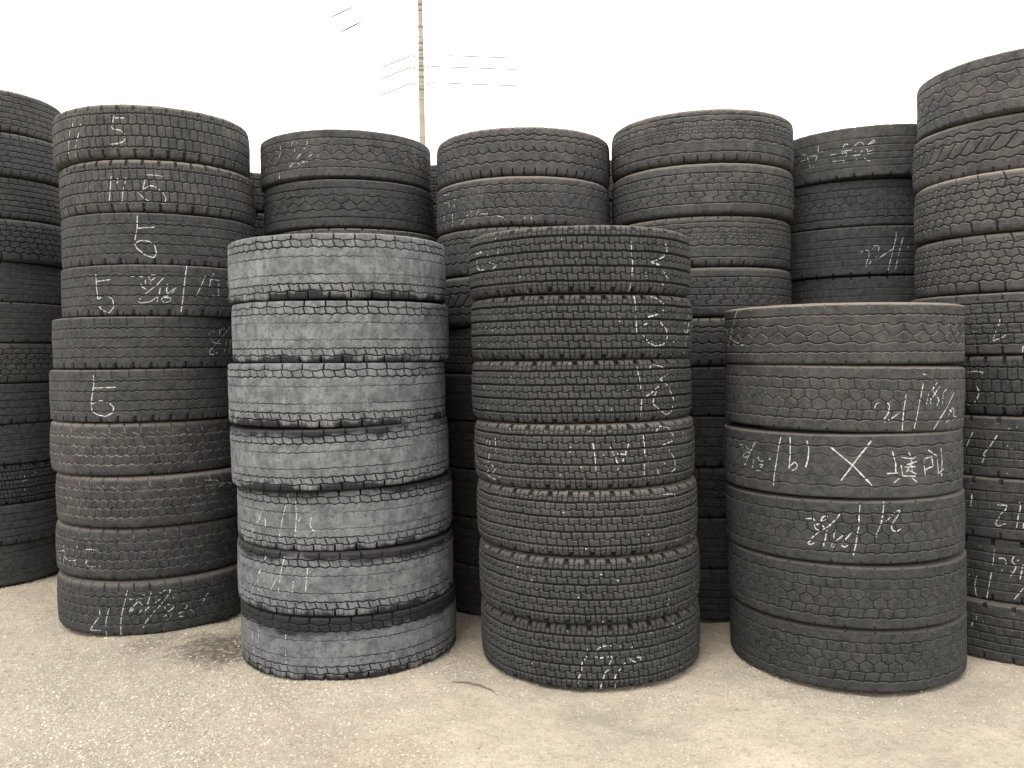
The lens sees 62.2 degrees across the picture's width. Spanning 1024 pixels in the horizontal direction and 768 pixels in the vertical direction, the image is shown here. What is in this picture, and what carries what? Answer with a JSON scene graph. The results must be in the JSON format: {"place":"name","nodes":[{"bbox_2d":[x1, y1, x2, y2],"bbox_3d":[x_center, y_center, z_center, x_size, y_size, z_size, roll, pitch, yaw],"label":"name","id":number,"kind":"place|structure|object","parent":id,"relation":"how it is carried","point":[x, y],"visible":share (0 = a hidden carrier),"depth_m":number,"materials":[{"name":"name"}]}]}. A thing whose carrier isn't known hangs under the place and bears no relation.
{"place":"outdoors","nodes":[
{"label":"outdoors","id":0,"kind":"place"},
{"bbox_2d":[253,213,264,236],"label":"truck tyre","id":1,"kind":"object","parent":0,"point":[258,227],"visible":0.05,"depth_m":5.68,"materials":[{"name":"rubber"}]},
{"bbox_2d":[249,172,263,213],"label":"truck tyre","id":2,"kind":"object","parent":1,"relation":"on","point":[255,178],"visible":0.03,"depth_m":5.67,"materials":[{"name":"rubber"}]},
{"bbox_2d":[277,228,436,241],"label":"truck tyre","id":3,"kind":"object","parent":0,"point":[386,232],"visible":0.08,"depth_m":4.69,"materials":[{"name":"rubber"}]},
{"bbox_2d":[264,179,433,236],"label":"truck tyre","id":4,"kind":"object","parent":3,"relation":"on","point":[331,204],"visible":0.75,"depth_m":4.69,"materials":[{"name":"rubber"}]},
{"bbox_2d":[260,129,430,193],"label":"truck tyre","id":5,"kind":"object","parent":4,"relation":"on","point":[304,155],"visible":0.68,"depth_m":4.68,"materials":[{"name":"rubber"}]},
{"bbox_2d":[433,205,438,239],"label":"truck tyre","id":6,"kind":"object","parent":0,"point":[436,237],"visible":0.01,"depth_m":5.56,"materials":[{"name":"rubber"}]},
{"bbox_2d":[431,165,438,204],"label":"truck tyre","id":7,"kind":"object","parent":6,"relation":"on","point":[434,190],"visible":0.01,"depth_m":5.56,"materials":[{"name":"rubber"}]},
{"bbox_2d":[0,571,1023,767],"bbox_3d":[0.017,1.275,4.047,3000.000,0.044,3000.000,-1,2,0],"label":"ground","id":8,"kind":"structure","parent":0,"point":[949,751],"depth_m":3.32,"materials":[{"name":"beige concrete"}]},
{"bbox_2d":[0,535,59,586],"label":"truck tyre","id":9,"kind":"object","parent":8,"relation":"on","point":[27,561],"visible":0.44,"depth_m":5.40,"materials":[{"name":"rubber"}]},
{"bbox_2d":[0,496,57,545],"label":"truck tyre","id":10,"kind":"object","parent":9,"relation":"on","point":[20,522],"visible":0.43,"depth_m":5.38,"materials":[{"name":"rubber"}]},
{"bbox_2d":[0,459,56,504],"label":"truck tyre","id":11,"kind":"object","parent":10,"relation":"on","point":[27,481],"visible":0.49,"depth_m":5.37,"materials":[{"name":"rubber"}]},
{"bbox_2d":[0,420,53,464],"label":"truck tyre","id":12,"kind":"object","parent":11,"relation":"on","point":[24,442],"visible":0.54,"depth_m":5.35,"materials":[{"name":"rubber"}]},
{"bbox_2d":[0,382,51,423],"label":"truck tyre","id":13,"kind":"object","parent":12,"relation":"on","point":[24,402],"visible":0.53,"depth_m":5.34,"materials":[{"name":"rubber"}]},
{"bbox_2d":[0,343,55,382],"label":"truck tyre","id":14,"kind":"object","parent":13,"relation":"on","point":[25,362],"visible":0.62,"depth_m":5.34,"materials":[{"name":"rubber"}]},
{"bbox_2d":[0,302,62,342],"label":"truck tyre","id":15,"kind":"object","parent":14,"relation":"on","point":[25,323],"visible":0.65,"depth_m":5.34,"materials":[{"name":"rubber"}]},
{"bbox_2d":[0,262,62,305],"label":"truck tyre","id":16,"kind":"object","parent":15,"relation":"on","point":[29,283],"visible":0.69,"depth_m":5.36,"materials":[{"name":"rubber"}]},
{"bbox_2d":[0,219,61,268],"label":"truck tyre","id":17,"kind":"object","parent":16,"relation":"on","point":[29,242],"visible":0.58,"depth_m":5.32,"materials":[{"name":"rubber"}]},
{"bbox_2d":[0,177,61,226],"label":"truck tyre","id":18,"kind":"object","parent":17,"relation":"on","point":[25,200],"visible":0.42,"depth_m":5.33,"materials":[{"name":"rubber"}]},
{"bbox_2d":[0,132,59,187],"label":"truck tyre","id":19,"kind":"object","parent":18,"relation":"on","point":[26,158],"visible":0.5,"depth_m":5.29,"materials":[{"name":"rubber"}]},
{"bbox_2d":[0,89,60,143],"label":"truck tyre","id":20,"kind":"object","parent":19,"relation":"on","point":[25,116],"visible":0.51,"depth_m":5.31,"materials":[{"name":"rubber"}]},
{"bbox_2d":[57,562,240,635],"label":"truck tyre","id":21,"kind":"object","parent":8,"relation":"on","point":[129,606],"visible":0.57,"depth_m":4.34,"materials":[{"name":"rubber"}]},
{"bbox_2d":[55,514,238,579],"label":"truck tyre","id":22,"kind":"object","parent":21,"relation":"on","point":[134,553],"visible":0.55,"depth_m":4.36,"materials":[{"name":"rubber"}]},
{"bbox_2d":[55,465,237,527],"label":"truck tyre","id":23,"kind":"object","parent":22,"relation":"on","point":[136,501],"visible":0.66,"depth_m":4.35,"materials":[{"name":"rubber"}]},
{"bbox_2d":[50,416,234,475],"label":"truck tyre","id":24,"kind":"object","parent":23,"relation":"on","point":[123,448],"visible":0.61,"depth_m":4.34,"materials":[{"name":"rubber"}]},
{"bbox_2d":[49,367,228,421],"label":"truck tyre","id":25,"kind":"object","parent":24,"relation":"on","point":[121,395],"visible":0.79,"depth_m":4.34,"materials":[{"name":"rubber"}]},
{"bbox_2d":[52,316,237,368],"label":"truck tyre","id":26,"kind":"object","parent":25,"relation":"on","point":[135,342],"visible":0.84,"depth_m":4.33,"materials":[{"name":"rubber"}]},
{"bbox_2d":[61,265,231,318],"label":"truck tyre","id":27,"kind":"object","parent":26,"relation":"on","point":[135,290],"visible":0.68,"depth_m":4.34,"materials":[{"name":"rubber"}]},
{"bbox_2d":[61,213,255,269],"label":"truck tyre","id":28,"kind":"object","parent":27,"relation":"on","point":[101,239],"visible":0.66,"depth_m":4.38,"materials":[{"name":"rubber"}]},
{"bbox_2d":[59,160,254,226],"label":"truck tyre","id":29,"kind":"object","parent":28,"relation":"on","point":[133,186],"visible":0.68,"depth_m":4.38,"materials":[{"name":"rubber"}]},
{"bbox_2d":[52,104,249,178],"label":"truck tyre","id":30,"kind":"object","parent":29,"relation":"on","point":[85,134],"visible":0.63,"depth_m":4.37,"materials":[{"name":"rubber"}]},
{"bbox_2d":[241,580,455,680],"bbox_3d":[-0.794,1.132,4.181,1.034,0.286,1.034,-2,2,-30],"label":"truck tyre","id":31,"kind":"object","parent":8,"relation":"on","point":[323,648],"visible":0.56,"depth_m":3.72,"materials":[{"name":"rubber"}]},
{"bbox_2d":[237,526,452,615],"bbox_3d":[-0.804,0.851,4.165,1.034,0.282,1.034,1,2,26],"label":"truck tyre","id":32,"kind":"object","parent":31,"relation":"on","point":[357,582],"visible":0.68,"depth_m":3.71,"materials":[{"name":"rubber"}]},
{"bbox_2d":[237,469,451,550],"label":"truck tyre","id":33,"kind":"object","parent":32,"relation":"on","point":[365,518],"visible":0.72,"depth_m":3.72,"materials":[{"name":"rubber"}]},
{"bbox_2d":[230,416,448,490],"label":"truck tyre","id":34,"kind":"object","parent":33,"relation":"on","point":[300,459],"visible":0.78,"depth_m":3.68,"materials":[{"name":"rubber"}]},
{"bbox_2d":[228,361,445,427],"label":"truck tyre","id":35,"kind":"object","parent":34,"relation":"on","point":[312,395],"visible":0.88,"depth_m":3.68,"materials":[{"name":"rubber"}]},
{"bbox_2d":[231,300,448,362],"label":"truck tyre","id":36,"kind":"object","parent":35,"relation":"on","point":[334,331],"visible":0.98,"depth_m":3.69,"materials":[{"name":"rubber"}]},
{"bbox_2d":[228,233,445,305],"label":"truck tyre","id":37,"kind":"object","parent":36,"relation":"on","point":[335,266],"visible":0.87,"depth_m":3.68,"materials":[{"name":"rubber"}]},
{"bbox_2d":[413,0,429,145],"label":"utility pole","id":38,"kind":"object","parent":8,"relation":"on","point":[420,69],"visible":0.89,"depth_m":31.54,"materials":[{"name":"concrete"}]},
{"bbox_2d":[99,0,365,104],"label":"overhead wire","id":39,"kind":"object","parent":38,"relation":"attached to","point":[242,56],"visible":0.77,"depth_m":31.87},
{"bbox_2d":[159,0,401,105],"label":"overhead wire","id":40,"kind":"object","parent":38,"relation":"attached to","point":[289,55],"visible":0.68,"depth_m":31.78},
{"bbox_2d":[239,55,411,124],"bbox_3d":[-23.556,-11.856,46.588,49.748,1.323,0.035,1,3,37],"label":"overhead wire","id":41,"kind":"object","parent":38,"relation":"attached to","point":[341,84],"visible":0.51,"depth_m":33.61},
{"bbox_2d":[246,66,411,131],"bbox_3d":[-23.551,-11.436,46.602,49.748,1.323,0.035,1,3,37],"label":"overhead wire","id":42,"kind":"object","parent":38,"relation":"attached to","point":[342,94],"visible":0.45,"depth_m":33.60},
{"bbox_2d":[251,83,411,143],"bbox_3d":[-23.543,-10.836,46.623,49.748,1.323,0.035,1,3,37],"label":"overhead wire","id":43,"kind":"object","parent":38,"relation":"attached to","point":[343,109],"visible":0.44,"depth_m":33.60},
{"bbox_2d":[430,66,895,76],"bbox_3d":[19.283,-12.135,32.589,44.707,0.687,0.035,-1,2,-3],"label":"overhead wire","id":44,"kind":"object","parent":38,"relation":"attached to","point":[656,73],"visible":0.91,"depth_m":31.96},
{"bbox_2d":[430,82,916,92],"bbox_3d":[19.291,-11.535,32.610,44.707,0.687,0.035,-1,2,-3],"label":"overhead wire","id":45,"kind":"object","parent":38,"relation":"attached to","point":[662,89],"visible":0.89,"depth_m":31.99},
{"bbox_2d":[453,560,481,614],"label":"truck tyre","id":46,"kind":"object","parent":8,"relation":"on","point":[466,577],"visible":0.07,"depth_m":4.61,"materials":[{"name":"rubber"}]},
{"bbox_2d":[451,513,481,565],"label":"truck tyre","id":47,"kind":"object","parent":46,"relation":"on","point":[467,536],"visible":0.07,"depth_m":4.62,"materials":[{"name":"rubber"}]},
{"bbox_2d":[449,465,478,516],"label":"truck tyre","id":48,"kind":"object","parent":47,"relation":"on","point":[464,490],"visible":0.12,"depth_m":4.62,"materials":[{"name":"rubber"}]},
{"bbox_2d":[447,419,475,468],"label":"truck tyre","id":49,"kind":"object","parent":48,"relation":"on","point":[461,443],"visible":0.14,"depth_m":4.63,"materials":[{"name":"rubber"}]},
{"bbox_2d":[445,373,479,420],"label":"truck tyre","id":50,"kind":"object","parent":49,"relation":"on","point":[458,400],"visible":0.13,"depth_m":4.62,"materials":[{"name":"rubber"}]},
{"bbox_2d":[443,328,483,373],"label":"truck tyre","id":51,"kind":"object","parent":50,"relation":"on","point":[461,359],"visible":0.14,"depth_m":4.62,"materials":[{"name":"rubber"}]},
{"bbox_2d":[442,277,475,328],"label":"truck tyre","id":52,"kind":"object","parent":51,"relation":"on","point":[459,301],"visible":0.12,"depth_m":4.57,"materials":[{"name":"rubber"}]},
{"bbox_2d":[437,227,535,279],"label":"truck tyre","id":53,"kind":"object","parent":52,"relation":"on","point":[456,245],"visible":0.16,"depth_m":4.60,"materials":[{"name":"rubber"}]},
{"bbox_2d":[436,176,609,237],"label":"truck tyre","id":54,"kind":"object","parent":53,"relation":"on","point":[526,201],"visible":0.68,"depth_m":4.49,"materials":[{"name":"rubber"}]},
{"bbox_2d":[437,127,609,190],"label":"truck tyre","id":55,"kind":"object","parent":54,"relation":"on","point":[519,151],"visible":0.67,"depth_m":4.51,"materials":[{"name":"rubber"}]},
{"bbox_2d":[453,682,497,695],"bbox_3d":[-0.148,1.284,3.592,0.246,0.012,0.039,1,2,35],"label":"twig","id":56,"kind":"object","parent":8,"relation":"on","point":[476,684],"visible":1,"depth_m":3.61,"materials":[{"name":"brown wood"}]},
{"bbox_2d":[481,595,699,688],"bbox_3d":[0.369,1.123,4.040,1.031,0.282,1.031,-1,2,7],"label":"truck tyre","id":57,"kind":"object","parent":8,"relation":"on","point":[615,655],"visible":0.61,"depth_m":3.58,"materials":[{"name":"rubber"}]},
{"bbox_2d":[479,534,699,623],"bbox_3d":[0.360,0.844,4.011,1.032,0.282,1.031,0,3,37],"label":"truck tyre","id":58,"kind":"object","parent":57,"relation":"on","point":[571,589],"visible":0.65,"depth_m":3.56,"materials":[{"name":"rubber"}]},
{"bbox_2d":[477,474,697,555],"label":"truck tyre","id":59,"kind":"object","parent":58,"relation":"on","point":[616,521],"visible":0.7,"depth_m":3.55,"materials":[{"name":"rubber"}]},
{"bbox_2d":[474,415,694,488],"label":"truck tyre","id":60,"kind":"object","parent":59,"relation":"on","point":[588,455],"visible":0.78,"depth_m":3.55,"materials":[{"name":"rubber"}]},
{"bbox_2d":[471,358,691,422],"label":"truck tyre","id":61,"kind":"object","parent":60,"relation":"on","point":[577,391],"visible":0.97,"depth_m":3.56,"materials":[{"name":"rubber"}]},
{"bbox_2d":[471,294,692,359],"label":"truck tyre","id":62,"kind":"object","parent":61,"relation":"on","point":[582,326],"visible":0.98,"depth_m":3.54,"materials":[{"name":"rubber"}]},
{"bbox_2d":[469,225,690,300],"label":"truck tyre","id":63,"kind":"object","parent":62,"relation":"on","point":[591,259],"visible":0.85,"depth_m":3.53,"materials":[{"name":"rubber"}]},
{"bbox_2d":[698,568,729,619],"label":"truck tyre","id":64,"kind":"object","parent":8,"relation":"on","point":[714,597],"visible":0.08,"depth_m":4.43,"materials":[{"name":"rubber"}]},
{"bbox_2d":[696,517,727,567],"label":"truck tyre","id":65,"kind":"object","parent":64,"relation":"on","point":[711,535],"visible":0.11,"depth_m":4.43,"materials":[{"name":"rubber"}]},
{"bbox_2d":[692,466,726,516],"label":"truck tyre","id":66,"kind":"object","parent":65,"relation":"on","point":[711,491],"visible":0.07,"depth_m":4.42,"materials":[{"name":"rubber"}]},
{"bbox_2d":[691,415,731,466],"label":"truck tyre","id":67,"kind":"object","parent":66,"relation":"on","point":[709,440],"visible":0.1,"depth_m":4.42,"materials":[{"name":"rubber"}]},
{"bbox_2d":[687,366,725,415],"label":"truck tyre","id":68,"kind":"object","parent":67,"relation":"on","point":[708,391],"visible":0.16,"depth_m":4.41,"materials":[{"name":"rubber"}]},
{"bbox_2d":[686,317,729,366],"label":"truck tyre","id":69,"kind":"object","parent":68,"relation":"on","point":[707,347],"visible":0.16,"depth_m":4.40,"materials":[{"name":"rubber"}]},
{"bbox_2d":[684,267,791,317],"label":"truck tyre","id":70,"kind":"object","parent":69,"relation":"on","point":[715,292],"visible":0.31,"depth_m":4.40,"materials":[{"name":"rubber"}]},
{"bbox_2d":[628,216,790,270],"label":"truck tyre","id":71,"kind":"object","parent":70,"relation":"on","point":[733,241],"visible":0.4,"depth_m":4.40,"materials":[{"name":"rubber"}]},
{"bbox_2d":[612,163,793,225],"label":"truck tyre","id":72,"kind":"object","parent":71,"relation":"on","point":[727,189],"visible":0.67,"depth_m":4.41,"materials":[{"name":"rubber"}]},
{"bbox_2d":[611,109,793,183],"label":"truck tyre","id":73,"kind":"object","parent":72,"relation":"on","point":[705,136],"visible":0.66,"depth_m":4.40,"materials":[{"name":"rubber"}]},
{"bbox_2d":[730,592,966,691],"bbox_3d":[1.548,1.119,3.969,1.026,0.264,1.026,-2,2,-27],"label":"truck tyre","id":74,"kind":"object","parent":8,"relation":"on","point":[887,660],"visible":0.52,"depth_m":3.52,"materials":[{"name":"rubber"}]},
{"bbox_2d":[728,537,966,628],"bbox_3d":[1.534,0.855,3.949,1.029,0.268,1.028,0,2,24],"label":"truck tyre","id":75,"kind":"object","parent":74,"relation":"on","point":[899,595],"visible":0.71,"depth_m":3.50,"materials":[{"name":"rubber"}]},
{"bbox_2d":[725,481,965,563],"bbox_3d":[1.525,0.586,3.940,1.029,0.271,1.029,-2,2,-10],"label":"truck tyre","id":76,"kind":"object","parent":75,"relation":"on","point":[869,530],"visible":0.71,"depth_m":3.49,"materials":[{"name":"rubber"}]},
{"bbox_2d":[724,422,963,497],"bbox_3d":[1.511,0.318,3.933,1.028,0.269,1.029,-1,2,10],"label":"truck tyre","id":77,"kind":"object","parent":76,"relation":"on","point":[841,464],"visible":0.88,"depth_m":3.48,"materials":[{"name":"rubber"}]},
{"bbox_2d":[725,363,964,432],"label":"truck tyre","id":78,"kind":"object","parent":77,"relation":"on","point":[881,398],"visible":0.88,"depth_m":3.47,"materials":[{"name":"rubber"}]},
{"bbox_2d":[724,302,964,364],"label":"truck tyre","id":79,"kind":"object","parent":78,"relation":"on","point":[890,333],"visible":1,"depth_m":3.46,"materials":[{"name":"rubber"}]},
{"bbox_2d":[966,594,1023,664],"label":"truck tyre","id":80,"kind":"object","parent":8,"relation":"on","point":[995,629],"visible":0.23,"depth_m":3.82,"materials":[{"name":"rubber"}]},
{"bbox_2d":[964,534,1023,603],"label":"truck tyre","id":81,"kind":"object","parent":80,"relation":"on","point":[995,568],"visible":0.37,"depth_m":3.84,"materials":[{"name":"rubber"}]},
{"bbox_2d":[962,474,1023,540],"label":"truck tyre","id":82,"kind":"object","parent":81,"relation":"on","point":[994,507],"visible":0.28,"depth_m":3.82,"materials":[{"name":"rubber"}]},
{"bbox_2d":[962,414,1023,478],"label":"truck tyre","id":83,"kind":"object","parent":82,"relation":"on","point":[993,445],"visible":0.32,"depth_m":3.83,"materials":[{"name":"rubber"}]},
{"bbox_2d":[934,354,1023,415],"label":"truck tyre","id":84,"kind":"object","parent":83,"relation":"on","point":[994,384],"visible":0.42,"depth_m":3.82,"materials":[{"name":"rubber"}]},
{"bbox_2d":[911,292,1023,354],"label":"truck tyre","id":85,"kind":"object","parent":84,"relation":"on","point":[994,323],"visible":0.55,"depth_m":3.82,"materials":[{"name":"rubber"}]},
{"bbox_2d":[914,231,1023,298],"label":"truck tyre","id":86,"kind":"object","parent":85,"relation":"on","point":[983,264],"visible":0.82,"depth_m":3.91,"materials":[{"name":"rubber"}]},
{"bbox_2d":[914,168,1023,247],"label":"truck tyre","id":87,"kind":"object","parent":86,"relation":"on","point":[983,204],"visible":0.81,"depth_m":3.88,"materials":[{"name":"rubber"}]},
{"bbox_2d":[912,112,1023,195],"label":"truck tyre","id":88,"kind":"object","parent":87,"relation":"on","point":[994,144],"visible":0.66,"depth_m":3.92,"materials":[{"name":"rubber"}]},
{"bbox_2d":[917,48,1023,142],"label":"truck tyre","id":89,"kind":"object","parent":88,"relation":"on","point":[987,87],"visible":0.66,"depth_m":3.89,"materials":[{"name":"rubber"}]},
{"bbox_2d":[0,0,1023,172],"label":"sky","id":90,"kind":"structure","parent":0,"point":[65,55],"materials":[{"name":"white"}]},
{"bbox_2d":[610,202,612,224],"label":"truck tyre","id":91,"kind":"object","parent":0,"point":[611,223],"visible":0.01,"depth_m":5.50,"materials":[{"name":"rubber"}]},
{"bbox_2d":[608,160,613,201],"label":"truck tyre","id":92,"kind":"object","parent":91,"relation":"on","point":[611,184],"depth_m":5.49,"materials":[{"name":"rubber"}]},
{"bbox_2d":[791,275,916,303],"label":"truck tyre","id":93,"kind":"object","parent":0,"point":[869,289],"visible":0.28,"depth_m":4.66,"materials":[{"name":"rubber"}]},
{"bbox_2d":[788,225,918,281],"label":"truck tyre","id":94,"kind":"object","parent":93,"relation":"on","point":[864,251],"visible":0.48,"depth_m":4.65,"materials":[{"name":"rubber"}]},
{"bbox_2d":[788,179,915,233],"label":"truck tyre","id":95,"kind":"object","parent":94,"relation":"on","point":[874,202],"visible":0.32,"depth_m":4.67,"materials":[{"name":"rubber"}]},
{"bbox_2d":[791,123,916,188],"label":"truck tyre","id":96,"kind":"object","parent":95,"relation":"on","point":[880,151],"visible":0.38,"depth_m":4.63,"materials":[{"name":"rubber"}]}
]}

